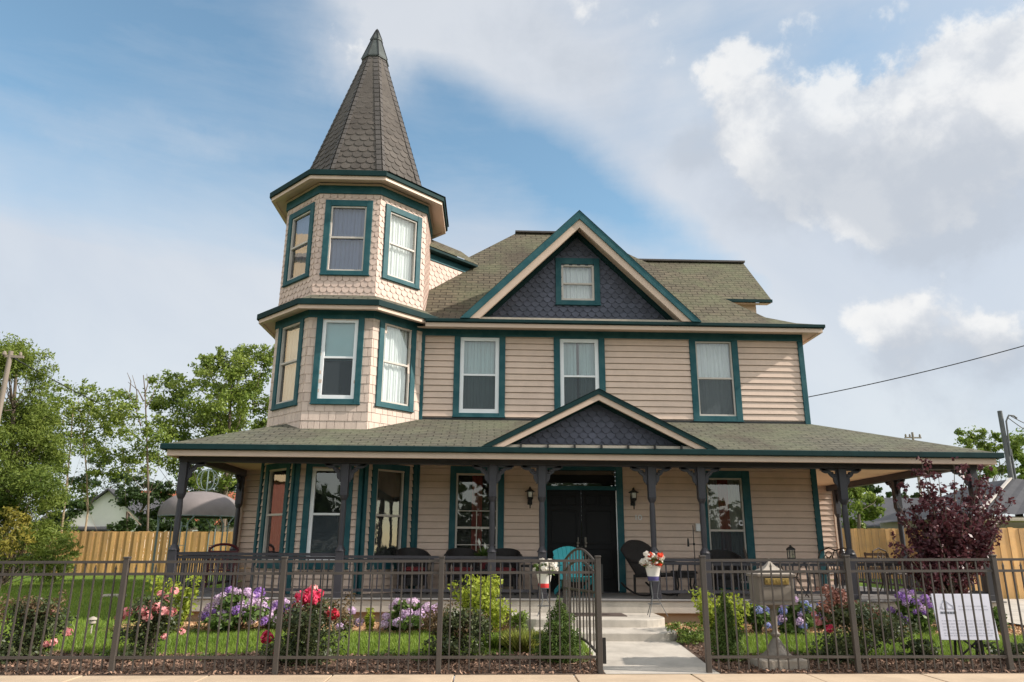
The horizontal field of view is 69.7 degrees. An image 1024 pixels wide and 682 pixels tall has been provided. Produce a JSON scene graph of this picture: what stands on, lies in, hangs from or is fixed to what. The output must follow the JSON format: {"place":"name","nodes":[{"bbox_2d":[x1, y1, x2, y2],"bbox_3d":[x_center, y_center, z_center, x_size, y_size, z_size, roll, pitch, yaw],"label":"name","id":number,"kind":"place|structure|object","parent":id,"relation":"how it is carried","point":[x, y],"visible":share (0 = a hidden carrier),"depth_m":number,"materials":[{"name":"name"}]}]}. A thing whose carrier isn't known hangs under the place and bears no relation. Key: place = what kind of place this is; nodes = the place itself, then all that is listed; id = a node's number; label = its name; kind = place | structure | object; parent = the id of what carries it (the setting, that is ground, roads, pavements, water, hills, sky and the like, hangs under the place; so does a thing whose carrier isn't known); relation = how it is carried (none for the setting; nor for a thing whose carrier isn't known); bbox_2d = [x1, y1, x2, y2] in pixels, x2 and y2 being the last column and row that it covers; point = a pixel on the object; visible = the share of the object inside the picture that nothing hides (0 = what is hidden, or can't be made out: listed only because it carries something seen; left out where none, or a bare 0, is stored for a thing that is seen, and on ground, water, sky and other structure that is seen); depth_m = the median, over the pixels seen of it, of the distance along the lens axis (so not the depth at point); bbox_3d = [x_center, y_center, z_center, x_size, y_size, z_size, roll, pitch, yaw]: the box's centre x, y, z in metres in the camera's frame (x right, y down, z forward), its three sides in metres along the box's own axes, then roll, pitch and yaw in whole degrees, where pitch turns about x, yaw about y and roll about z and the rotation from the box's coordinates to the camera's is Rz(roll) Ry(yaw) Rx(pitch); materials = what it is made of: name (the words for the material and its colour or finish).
{"place":"outdoors","nodes":[
{"label":"outdoors","id":0,"kind":"place"},
{"bbox_2d":[142,491,235,549],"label":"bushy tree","id":1,"kind":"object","parent":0,"point":[219,529],"depth_m":55.99,"materials":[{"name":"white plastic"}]},
{"bbox_2d":[473,539,497,568],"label":"peace lily","id":2,"kind":"object","parent":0,"point":[483,550],"visible":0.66,"depth_m":14.52,"materials":[{"name":"green plant"}]},
{"bbox_2d":[0,563,1023,675],"bbox_3d":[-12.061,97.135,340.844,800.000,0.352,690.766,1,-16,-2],"label":"lawn","id":3,"kind":"structure","parent":0,"point":[110,577],"depth_m":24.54,"materials":[{"name":"green plant"}]},
{"bbox_2d":[0,351,23,419],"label":"utility pole","id":4,"kind":"object","parent":3,"relation":"on","point":[9,356],"visible":1,"depth_m":20.00,"materials":[{"name":"wood"}]},
{"bbox_2d":[13,358,140,420],"bbox_3d":[-21.457,3.800,40.788,0.036,4.681,44.329,6,-17,-20],"label":"power line","id":5,"kind":"object","parent":4,"relation":"attached to","point":[56,381],"visible":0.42,"depth_m":25.00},
{"bbox_2d":[10,553,42,572],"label":"leafy shrub","id":6,"kind":"object","parent":3,"relation":"on","point":[26,567],"visible":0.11,"depth_m":28.11,"materials":[{"name":"green plant"}]},
{"bbox_2d":[0,332,83,585],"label":"cedar tree","id":7,"kind":"object","parent":3,"relation":"on","point":[27,428],"visible":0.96,"depth_m":22.74,"materials":[{"name":"green plant"}]},
{"bbox_2d":[36,474,93,530],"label":"bushy tree","id":8,"kind":"object","parent":3,"relation":"on","point":[76,506],"visible":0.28,"depth_m":41.69,"materials":[{"name":"green plant"}]},
{"bbox_2d":[31,512,110,560],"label":"white garage","id":9,"kind":"structure","parent":3,"relation":"on","point":[93,528],"depth_m":48.74,"materials":[{"name":"white"}]},
{"bbox_2d":[45,375,105,530],"bbox_3d":[-19.684,5.508,32.027,2.977,8.777,3.890,8,-17,-25],"label":"slender tree","id":10,"kind":"object","parent":3,"relation":"on","point":[79,418],"visible":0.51,"depth_m":32.31,"materials":[{"name":"green plant"}]},
{"bbox_2d":[68,378,125,570],"bbox_3d":[-19.023,6.054,33.254,2.445,8.400,3.600,8,-18,-26],"label":"slender tree","id":11,"kind":"object","parent":3,"relation":"on","point":[102,455],"visible":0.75,"depth_m":33.12,"materials":[{"name":"green plant"}]},
{"bbox_2d":[67,457,144,509],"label":"bushy tree","id":12,"kind":"object","parent":3,"relation":"on","point":[96,482],"visible":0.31,"depth_m":63.75,"materials":[{"name":"green plant"}]},
{"bbox_2d":[66,488,189,559],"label":"white house","id":13,"kind":"structure","parent":3,"relation":"on","point":[104,512],"depth_m":49.32,"materials":[{"name":"wood"}]},
{"bbox_2d":[9,531,251,572],"bbox_3d":[-17.881,9.350,32.668,27.262,1.745,6.848,-7,-17,23],"label":"cedar fence","id":14,"kind":"object","parent":3,"relation":"on","point":[128,538],"visible":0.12,"depth_m":29.46,"materials":[{"name":"brown wood"}]},
{"bbox_2d":[100,373,180,530],"bbox_3d":[-16.721,5.675,32.349,3.394,8.676,3.447,9,-18,-29],"label":"slender tree","id":15,"kind":"object","parent":3,"relation":"on","point":[147,430],"visible":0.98,"depth_m":32.33,"materials":[{"name":"green plant"}]},
{"bbox_2d":[108,470,189,534],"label":"bushy tree","id":16,"kind":"object","parent":3,"relation":"on","point":[134,492],"visible":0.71,"depth_m":43.90,"materials":[{"name":"green plant"}]},
{"bbox_2d":[107,511,214,570],"bbox_3d":[-15.036,8.745,31.947,4.783,2.601,2.166,-1,-16,6],"label":"bushy tree","id":17,"kind":"object","parent":3,"relation":"on","point":[129,524],"visible":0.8,"depth_m":31.72,"materials":[{"name":"green plant"}]},
{"bbox_2d":[150,469,235,580],"bbox_3d":[-10.593,6.216,24.902,2.670,3.749,2.670,1,-16,-2],"label":"gazebo","id":18,"kind":"object","parent":3,"relation":"on","point":[205,505],"visible":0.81,"depth_m":24.19,"materials":[{"name":"grey fabric"}]},
{"bbox_2d":[164,469,236,546],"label":"bushy tree","id":19,"kind":"object","parent":3,"relation":"on","point":[216,488],"visible":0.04,"depth_m":43.25,"materials":[{"name":"green plant"}]},
{"bbox_2d":[141,343,274,531],"bbox_3d":[-14.659,5.436,36.048,6.397,11.176,6.825,12,-20,-37],"label":"broadleaf tree","id":20,"kind":"object","parent":3,"relation":"on","point":[206,416],"visible":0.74,"depth_m":35.69,"materials":[{"name":"green plant"}]},
{"bbox_2d":[0,636,1023,675],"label":"mulch bed","id":21,"kind":"object","parent":3,"relation":"on","point":[688,648],"visible":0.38,"depth_m":9.32,"materials":[{"name":"brown wood"}]},
{"bbox_2d":[0,589,76,663],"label":"rose bush","id":22,"kind":"object","parent":21,"relation":"on","point":[29,624],"visible":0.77,"depth_m":9.63,"materials":[{"name":"green plant"}]},
{"bbox_2d":[111,586,185,660],"bbox_3d":[-4.895,3.819,9.920,0.866,0.981,0.906,-9,-18,30],"label":"rose bush","id":23,"kind":"object","parent":21,"relation":"on","point":[153,625],"visible":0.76,"depth_m":9.82,"materials":[{"name":"green plant"}]},
{"bbox_2d":[0,555,602,674],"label":"metal fence","id":24,"kind":"object","parent":21,"relation":"on","point":[113,657],"visible":0.92,"depth_m":9.08,"materials":[{"name":"brown metal"}]},
{"bbox_2d":[562,548,605,665],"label":"garden gate","id":25,"kind":"structure","parent":24,"relation":"attached to","point":[565,594],"depth_m":9.85,"materials":[{"name":"brown metal"}]},
{"bbox_2d":[258,585,356,665],"bbox_3d":[-2.696,3.753,9.682,1.245,1.042,1.282,1,-16,-2],"label":"rose bush","id":26,"kind":"object","parent":21,"relation":"on","point":[304,625],"visible":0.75,"depth_m":9.53,"materials":[{"name":"green plant"}]},
{"bbox_2d":[420,600,495,662],"bbox_3d":[-0.741,3.902,9.803,0.989,0.837,0.972,6,-17,-20],"label":"rose bush","id":27,"kind":"object","parent":21,"relation":"on","point":[454,641],"visible":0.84,"depth_m":9.63,"materials":[{"name":"green plant"}]},
{"bbox_2d":[477,631,511,650],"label":"ornamental grass","id":28,"kind":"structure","parent":21,"relation":"on","point":[494,643],"depth_m":10.44,"materials":[{"name":"green plant"}]},
{"bbox_2d":[6,619,1021,662],"bbox_3d":[1.116,4.592,11.326,16.012,0.288,3.554,1,-16,-2],"label":"ground cover","id":29,"kind":"object","parent":21,"relation":"on","point":[390,652],"visible":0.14,"depth_m":10.06,"materials":[{"name":"green plant"}]},
{"bbox_2d":[496,627,547,653],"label":"ornamental grass","id":30,"kind":"object","parent":21,"relation":"on","point":[515,641],"depth_m":10.29,"materials":[{"name":"green plant"}]},
{"bbox_2d":[531,595,588,663],"bbox_3d":[0.652,3.872,9.820,0.791,0.921,0.787,1,-16,-2],"label":"dwarf conifer","id":31,"kind":"object","parent":21,"relation":"on","point":[564,617],"visible":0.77,"depth_m":9.73,"materials":[{"name":"green plant"}]},
{"bbox_2d":[665,621,703,644],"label":"boxwood","id":32,"kind":"object","parent":21,"relation":"on","point":[688,635],"visible":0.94,"depth_m":11.17,"materials":[{"name":"green plant"}]},
{"bbox_2d":[710,589,749,662],"bbox_3d":[2.917,3.874,9.954,0.572,1.015,0.579,1,-16,-2],"label":"dwarf conifer","id":33,"kind":"object","parent":21,"relation":"on","point":[731,631],"visible":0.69,"depth_m":9.88,"materials":[{"name":"green plant"}]},
{"bbox_2d":[746,561,809,670],"bbox_3d":[3.474,3.607,9.760,0.644,1.385,0.477,2,-16,-6],"label":"pedestal mailbox","id":34,"kind":"object","parent":21,"relation":"on","point":[772,648],"visible":0.81,"depth_m":9.64,"materials":[{"name":"stone"}]},
{"bbox_2d":[808,584,921,663],"bbox_3d":[4.798,3.921,10.154,1.445,1.055,1.416,1,-16,-2],"label":"rose bush","id":35,"kind":"object","parent":21,"relation":"on","point":[866,619],"visible":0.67,"depth_m":9.92,"materials":[{"name":"green plant"}]},
{"bbox_2d":[898,638,940,661],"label":"boxwood","id":36,"kind":"object","parent":21,"relation":"on","point":[918,646],"visible":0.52,"depth_m":10.03,"materials":[{"name":"green plant"}]},
{"bbox_2d":[930,594,999,661],"bbox_3d":[6.230,3.973,10.128,0.847,0.923,0.251,1,-16,-2],"label":"information board","id":37,"kind":"object","parent":21,"relation":"on","point":[961,619],"visible":0.79,"depth_m":10.10,"materials":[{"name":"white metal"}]},
{"bbox_2d":[983,641,1023,661],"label":"leafy shrub","id":38,"kind":"object","parent":21,"relation":"on","point":[1020,646],"visible":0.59,"depth_m":10.02,"materials":[{"name":"green plant"}]},
{"bbox_2d":[98,621,1023,636],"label":"wood chip bed","id":39,"kind":"object","parent":3,"relation":"on","point":[375,626],"visible":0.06,"depth_m":12.50,"materials":[{"name":"brown wood"}]},
{"bbox_2d":[145,575,201,629],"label":"lime shrub","id":40,"kind":"object","parent":39,"relation":"on","point":[186,602],"visible":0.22,"depth_m":11.78,"materials":[{"name":"green plant"}]},
{"bbox_2d":[198,586,275,631],"bbox_3d":[-4.434,4.405,12.004,1.228,0.771,1.171,11,-19,-32],"label":"hydrangea","id":41,"kind":"object","parent":39,"relation":"on","point":[235,611],"visible":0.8,"depth_m":11.74,"materials":[{"name":"purple plant"}]},
{"bbox_2d":[264,598,303,630],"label":"hydrangea","id":42,"kind":"object","parent":39,"relation":"on","point":[275,604],"visible":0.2,"depth_m":12.04,"materials":[{"name":"purple plant"}]},
{"bbox_2d":[336,607,363,631],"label":"hydrangea","id":43,"kind":"object","parent":39,"relation":"on","point":[353,612],"visible":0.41,"depth_m":11.92,"materials":[{"name":"pink plant"}]},
{"bbox_2d":[364,608,375,631],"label":"lime shrub","id":44,"kind":"object","parent":39,"relation":"on","point":[367,617],"visible":0.66,"depth_m":11.96,"materials":[{"name":"green plant"}]},
{"bbox_2d":[381,597,437,631],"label":"hydrangea","id":45,"kind":"object","parent":39,"relation":"on","point":[415,612],"visible":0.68,"depth_m":11.82,"materials":[{"name":"purple plant"}]},
{"bbox_2d":[447,574,516,630],"bbox_3d":[-0.460,4.327,12.056,1.113,1.004,1.423,8,-18,-26],"label":"lime shrub","id":46,"kind":"object","parent":39,"relation":"on","point":[485,600],"visible":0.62,"depth_m":11.91,"materials":[{"name":"green plant"}]},
{"bbox_2d":[507,610,528,631],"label":"boxwood","id":47,"kind":"object","parent":39,"relation":"on","point":[524,616],"visible":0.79,"depth_m":11.80,"materials":[{"name":"green plant"}]},
{"bbox_2d":[746,603,771,634],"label":"hydrangea","id":48,"kind":"object","parent":39,"relation":"on","point":[760,622],"visible":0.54,"depth_m":12.01,"materials":[{"name":"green plant"}]},
{"bbox_2d":[777,596,820,634],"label":"hydrangea","id":49,"kind":"object","parent":39,"relation":"on","point":[798,617],"visible":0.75,"depth_m":12.01,"materials":[{"name":"green plant"}]},
{"bbox_2d":[814,602,836,628],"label":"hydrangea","id":50,"kind":"object","parent":39,"relation":"on","point":[820,626],"visible":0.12,"depth_m":12.62,"materials":[{"name":"green plant"}]},
{"bbox_2d":[886,588,936,633],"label":"hydrangea","id":51,"kind":"object","parent":39,"relation":"on","point":[913,609],"visible":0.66,"depth_m":12.24,"materials":[{"name":"purple plant"}]},
{"bbox_2d":[888,456,1015,600],"bbox_3d":[7.876,3.557,13.084,2.861,2.938,1.310,1,-16,-2],"label":"purple plum","id":52,"kind":"object","parent":39,"relation":"on","point":[948,532],"visible":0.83,"depth_m":12.90,"materials":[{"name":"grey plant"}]},
{"bbox_2d":[993,606,1007,631],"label":"leafy shrub","id":53,"kind":"object","parent":39,"relation":"on","point":[995,612],"visible":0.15,"depth_m":12.32,"materials":[{"name":"green plant"}]},
{"bbox_2d":[160,29,1006,640],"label":"victorian house","id":54,"kind":"structure","parent":3,"relation":"on","point":[578,379],"depth_m":15.80,"materials":[{"name":"beige wood"}]},
{"bbox_2d":[202,543,238,587],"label":"rocking chair","id":55,"kind":"object","parent":54,"relation":"on","point":[221,564],"visible":0.6,"depth_m":15.03,"materials":[{"name":"black paint"}]},
{"bbox_2d":[256,463,291,568],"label":"window","id":56,"kind":"structure","parent":54,"relation":"in","point":[276,485],"depth_m":15.20,"materials":[{"name":"brown glass"}]},
{"bbox_2d":[270,319,304,410],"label":"window","id":57,"kind":"structure","parent":54,"relation":"in","point":[290,339],"depth_m":15.93,"materials":[{"name":"beige glass"}]},
{"bbox_2d":[281,202,314,287],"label":"window","id":58,"kind":"structure","parent":54,"relation":"in","point":[302,221],"depth_m":16.68,"materials":[{"name":"beige glass"}]},
{"bbox_2d":[297,464,353,569],"bbox_3d":[-3.653,3.453,14.624,0.974,2.080,0.384,1,-16,-2],"label":"window","id":59,"kind":"structure","parent":54,"relation":"in","point":[322,501],"depth_m":14.49,"materials":[{"name":"white glass"}]},
{"bbox_2d":[309,317,364,404],"bbox_3d":[-3.628,0.414,15.359,1.024,1.870,0.154,1,-16,-2],"label":"window","id":60,"kind":"structure","parent":54,"relation":"in","point":[340,342],"depth_m":15.34,"materials":[{"name":"white glass"}]},
{"bbox_2d":[319,199,372,275],"bbox_3d":[-3.611,-2.249,16.143,1.064,1.780,0.222,1,-16,-2],"label":"window","id":61,"kind":"structure","parent":54,"relation":"in","point":[348,253],"depth_m":16.16,"materials":[{"name":"teal glass"}]},
{"bbox_2d":[366,464,409,568],"bbox_3d":[-2.614,3.588,15.077,0.384,2.080,0.974,-14,-21,41],"label":"window","id":62,"kind":"structure","parent":54,"relation":"in","point":[388,521],"depth_m":15.26,"materials":[{"name":"teal glass"}]},
{"bbox_2d":[374,320,416,412],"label":"window","id":63,"kind":"structure","parent":54,"relation":"in","point":[394,391],"depth_m":15.95,"materials":[{"name":"teal glass"}]},
{"bbox_2d":[381,203,422,289],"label":"window","id":64,"kind":"structure","parent":54,"relation":"in","point":[400,264],"depth_m":16.70,"materials":[{"name":"teal glass"}]},
{"bbox_2d":[394,547,431,594],"bbox_3d":[-1.981,4.566,14.619,0.804,0.884,0.642,7,-17,-21],"label":"wicker chair","id":65,"kind":"object","parent":54,"relation":"on","point":[408,551],"visible":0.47,"depth_m":14.52,"materials":[{"name":"black wicker"}]},
{"bbox_2d":[444,548,479,594],"bbox_3d":[-0.998,4.582,14.651,0.804,0.884,0.642,3,-16,-10],"label":"wicker chair","id":66,"kind":"object","parent":54,"relation":"on","point":[460,552],"visible":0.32,"depth_m":14.81,"materials":[{"name":"black wicker"}]},
{"bbox_2d":[448,466,503,574],"bbox_3d":[-0.754,3.812,15.664,1.180,2.230,0.384,1,-16,-2],"label":"window","id":67,"kind":"structure","parent":54,"relation":"in","point":[469,507],"depth_m":15.74,"materials":[{"name":"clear glass"}]},
{"bbox_2d":[452,336,504,417],"bbox_3d":[-0.728,0.806,16.424,1.169,1.850,0.219,1,-16,-2],"label":"window","id":68,"kind":"structure","parent":54,"relation":"in","point":[479,361],"depth_m":16.37,"materials":[{"name":"glass"}]},
{"bbox_2d":[485,548,523,594],"bbox_3d":[-0.163,4.595,14.677,0.804,0.884,0.642,-1,-16,5],"label":"wicker chair","id":69,"kind":"object","parent":54,"relation":"on","point":[507,552],"visible":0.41,"depth_m":14.74,"materials":[{"name":"black wicker"}]},
{"bbox_2d":[537,588,553,615],"bbox_3d":[0.600,4.503,12.697,0.362,0.460,0.390,1,-16,-2],"label":"plant stand","id":70,"kind":"object","parent":54,"relation":"on","point":[542,600],"visible":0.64,"depth_m":12.65,"materials":[{"name":"metal"}]},
{"bbox_2d":[532,558,557,587],"bbox_3d":[0.575,4.033,12.793,0.379,0.508,0.453,14,-21,-40],"label":"flower pot","id":71,"kind":"object","parent":70,"relation":"on","point":[544,578],"visible":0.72,"depth_m":12.70,"materials":[{"name":"white ceramic"}]},
{"bbox_2d":[547,490,581,591],"bbox_3d":[1.108,4.196,15.505,0.735,2.070,0.130,1,-16,-2],"label":"door","id":72,"kind":"structure","parent":54,"relation":"in","point":[564,528],"depth_m":15.61,"materials":[{"name":"black wood"}]},
{"bbox_2d":[553,546,593,594],"bbox_3d":[1.200,4.452,14.225,0.739,0.925,0.815,4,-16,-13],"label":"adirondack chair","id":73,"kind":"object","parent":54,"relation":"on","point":[562,552],"visible":0.55,"depth_m":14.48,"materials":[{"name":"teal plastic"}]},
{"bbox_2d":[555,258,600,305],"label":"window","id":74,"kind":"structure","parent":54,"relation":"in","point":[580,285],"depth_m":17.14,"materials":[{"name":"teal glass"}]},
{"bbox_2d":[554,337,605,409],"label":"window","id":75,"kind":"structure","parent":54,"relation":"in","point":[579,363],"depth_m":16.55,"materials":[{"name":"glass"}]},
{"bbox_2d":[581,490,617,591],"bbox_3d":[1.853,4.208,15.528,0.735,2.070,0.130,1,-16,-2],"label":"door","id":76,"kind":"structure","parent":54,"relation":"in","point":[598,507],"depth_m":15.58,"materials":[{"name":"black wood"}]},
{"bbox_2d":[572,613,626,616],"bbox_3d":[1.511,4.764,12.798,0.900,0.014,0.560,1,-16,-2],"label":"doormat","id":77,"kind":"object","parent":54,"relation":"on","point":[612,614],"visible":0.49,"depth_m":12.73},
{"bbox_2d":[620,540,684,595],"bbox_3d":[2.727,4.428,14.375,0.898,1.047,1.195,9,-18,-27],"label":"rocking chair","id":78,"kind":"object","parent":54,"relation":"on","point":[632,551],"visible":0.56,"depth_m":14.54,"materials":[{"name":"black wicker"}]},
{"bbox_2d":[647,580,667,616],"bbox_3d":[2.501,4.456,12.725,0.363,0.589,0.391,1,-16,-2],"label":"plant stand","id":79,"kind":"object","parent":54,"relation":"on","point":[651,603],"visible":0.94,"depth_m":12.70,"materials":[{"name":"black metal"}]},
{"bbox_2d":[639,551,664,580],"bbox_3d":[2.451,3.921,12.831,0.484,0.510,0.404,1,-16,-2],"label":"flower pot","id":80,"kind":"object","parent":79,"relation":"on","point":[653,562],"visible":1,"depth_m":12.74,"materials":[{"name":"white ceramic"}]},
{"bbox_2d":[671,570,697,595],"bbox_3d":[3.408,4.790,14.520,0.451,0.476,0.400,1,-16,-2],"label":"side table","id":81,"kind":"object","parent":54,"relation":"on","point":[691,574],"visible":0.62,"depth_m":14.39,"materials":[{"name":"black metal"}]},
{"bbox_2d":[688,340,743,421],"bbox_3d":[4.576,0.904,16.585,1.134,1.880,0.221,1,-16,-2],"label":"window","id":82,"kind":"structure","parent":54,"relation":"in","point":[714,364],"depth_m":16.54,"materials":[{"name":"grey glass"}]},
{"bbox_2d":[709,550,746,595],"bbox_3d":[4.290,4.679,14.864,0.844,0.884,0.674,1,-16,-2],"label":"wicker chair","id":83,"kind":"object","parent":54,"relation":"on","point":[720,554],"visible":0.49,"depth_m":14.96,"materials":[{"name":"black wicker"}]},
{"bbox_2d":[701,470,756,589],"bbox_3d":[4.579,4.018,15.710,1.149,2.450,0.221,1,-16,-2],"label":"window","id":84,"kind":"structure","parent":54,"relation":"in","point":[728,493],"depth_m":15.82,"materials":[{"name":"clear glass"}]},
{"bbox_2d":[805,547,838,597],"bbox_3d":[6.139,4.569,14.542,0.546,0.948,0.564,9,-18,-28],"label":"iron chair","id":85,"kind":"object","parent":54,"relation":"on","point":[823,558],"visible":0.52,"depth_m":14.59,"materials":[{"name":"black metal"}]},
{"bbox_2d":[864,552,910,590],"bbox_3d":[8.247,5.078,16.117,0.490,0.841,1.000,1,-16,-2],"label":"iron bench","id":86,"kind":"object","parent":54,"relation":"on","point":[875,554],"visible":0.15,"depth_m":16.36,"materials":[{"name":"black metal"}]},
{"bbox_2d":[872,547,914,596],"bbox_3d":[7.612,4.624,14.702,0.564,0.948,0.546,8,-17,-24],"label":"iron chair","id":87,"kind":"object","parent":54,"relation":"on","point":[891,567],"visible":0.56,"depth_m":14.78,"materials":[{"name":"black metal"}]},
{"bbox_2d":[808,345,1023,396],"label":"power line","id":88,"kind":"object","parent":54,"relation":"attached to","point":[919,372],"visible":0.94,"depth_m":16.15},
{"bbox_2d":[688,588,755,635],"bbox_3d":[3.316,4.350,11.687,0.970,0.840,1.169,1,-16,-2],"label":"lime shrub","id":89,"kind":"object","parent":3,"relation":"on","point":[711,610],"visible":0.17,"depth_m":11.50,"materials":[{"name":"green plant"}]},
{"bbox_2d":[699,554,1023,672],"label":"metal fence","id":90,"kind":"object","parent":3,"relation":"on","point":[994,570],"visible":0.94,"depth_m":9.48,"materials":[{"name":"brown metal"}]},
{"bbox_2d":[840,486,885,549],"bbox_3d":[18.805,10.063,39.716,2.228,4.706,4.162,-14,-21,41],"label":"broadleaf tree","id":91,"kind":"object","parent":3,"relation":"on","point":[868,512],"visible":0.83,"depth_m":39.85,"materials":[{"name":"green plant"}]},
{"bbox_2d":[832,528,927,578],"bbox_3d":[12.213,8.735,30.255,10.645,2.026,0.177,1,-16,-2],"label":"cedar fence","id":92,"kind":"object","parent":3,"relation":"on","point":[869,538],"visible":0.12,"depth_m":30.40,"materials":[{"name":"brown wood"}]},
{"bbox_2d":[848,485,921,497],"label":"broadleaf tree","id":93,"kind":"object","parent":3,"relation":"on","point":[874,489],"visible":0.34,"depth_m":60.26,"materials":[{"name":"green plant"}]},
{"bbox_2d":[904,432,922,497],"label":"utility pole","id":94,"kind":"object","parent":3,"relation":"on","point":[913,437],"visible":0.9,"depth_m":61.22,"materials":[{"name":"wood"}]},
{"bbox_2d":[869,477,1023,583],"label":"garage","id":95,"kind":"structure","parent":3,"relation":"on","point":[1014,488],"depth_m":29.22,"materials":[{"name":"stone"}]},
{"bbox_2d":[953,425,1023,514],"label":"broadleaf tree","id":96,"kind":"object","parent":3,"relation":"on","point":[1016,442],"visible":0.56,"depth_m":46.57,"materials":[{"name":"green plant"}]},
{"bbox_2d":[968,527,1023,598],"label":"cedar fence","id":97,"kind":"object","parent":3,"relation":"on","point":[1015,550],"visible":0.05,"depth_m":19.14,"materials":[{"name":"brown wood"}]},
{"bbox_2d":[997,411,1023,516],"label":"utility pole","id":98,"kind":"object","parent":3,"relation":"on","point":[1009,459],"visible":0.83,"depth_m":30.58,"materials":[{"name":"grey wood"}]},
{"bbox_2d":[0,673,1023,681],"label":"sidewalk","id":99,"kind":"structure","parent":0,"point":[1011,677],"depth_m":8.72,"materials":[{"name":"beige concrete"}]},
{"bbox_2d":[0,0,1023,677],"label":"sky","id":100,"kind":"structure","parent":0,"point":[862,160],"materials":[{"name":"blue"}]},
{"bbox_2d":[586,641,719,673],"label":"walkway","id":101,"kind":"structure","parent":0,"point":[648,657],"depth_m":9.97,"materials":[{"name":"concrete"}]},
{"bbox_2d":[840,498,958,551],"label":"dark roofed house","id":102,"kind":"structure","parent":0,"point":[888,505],"depth_m":49.57,"materials":[{"name":"white plastic"}]},
{"bbox_2d":[1003,599,1023,624],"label":"driveway","id":103,"kind":"structure","parent":0,"point":[1014,610],"depth_m":15.72,"materials":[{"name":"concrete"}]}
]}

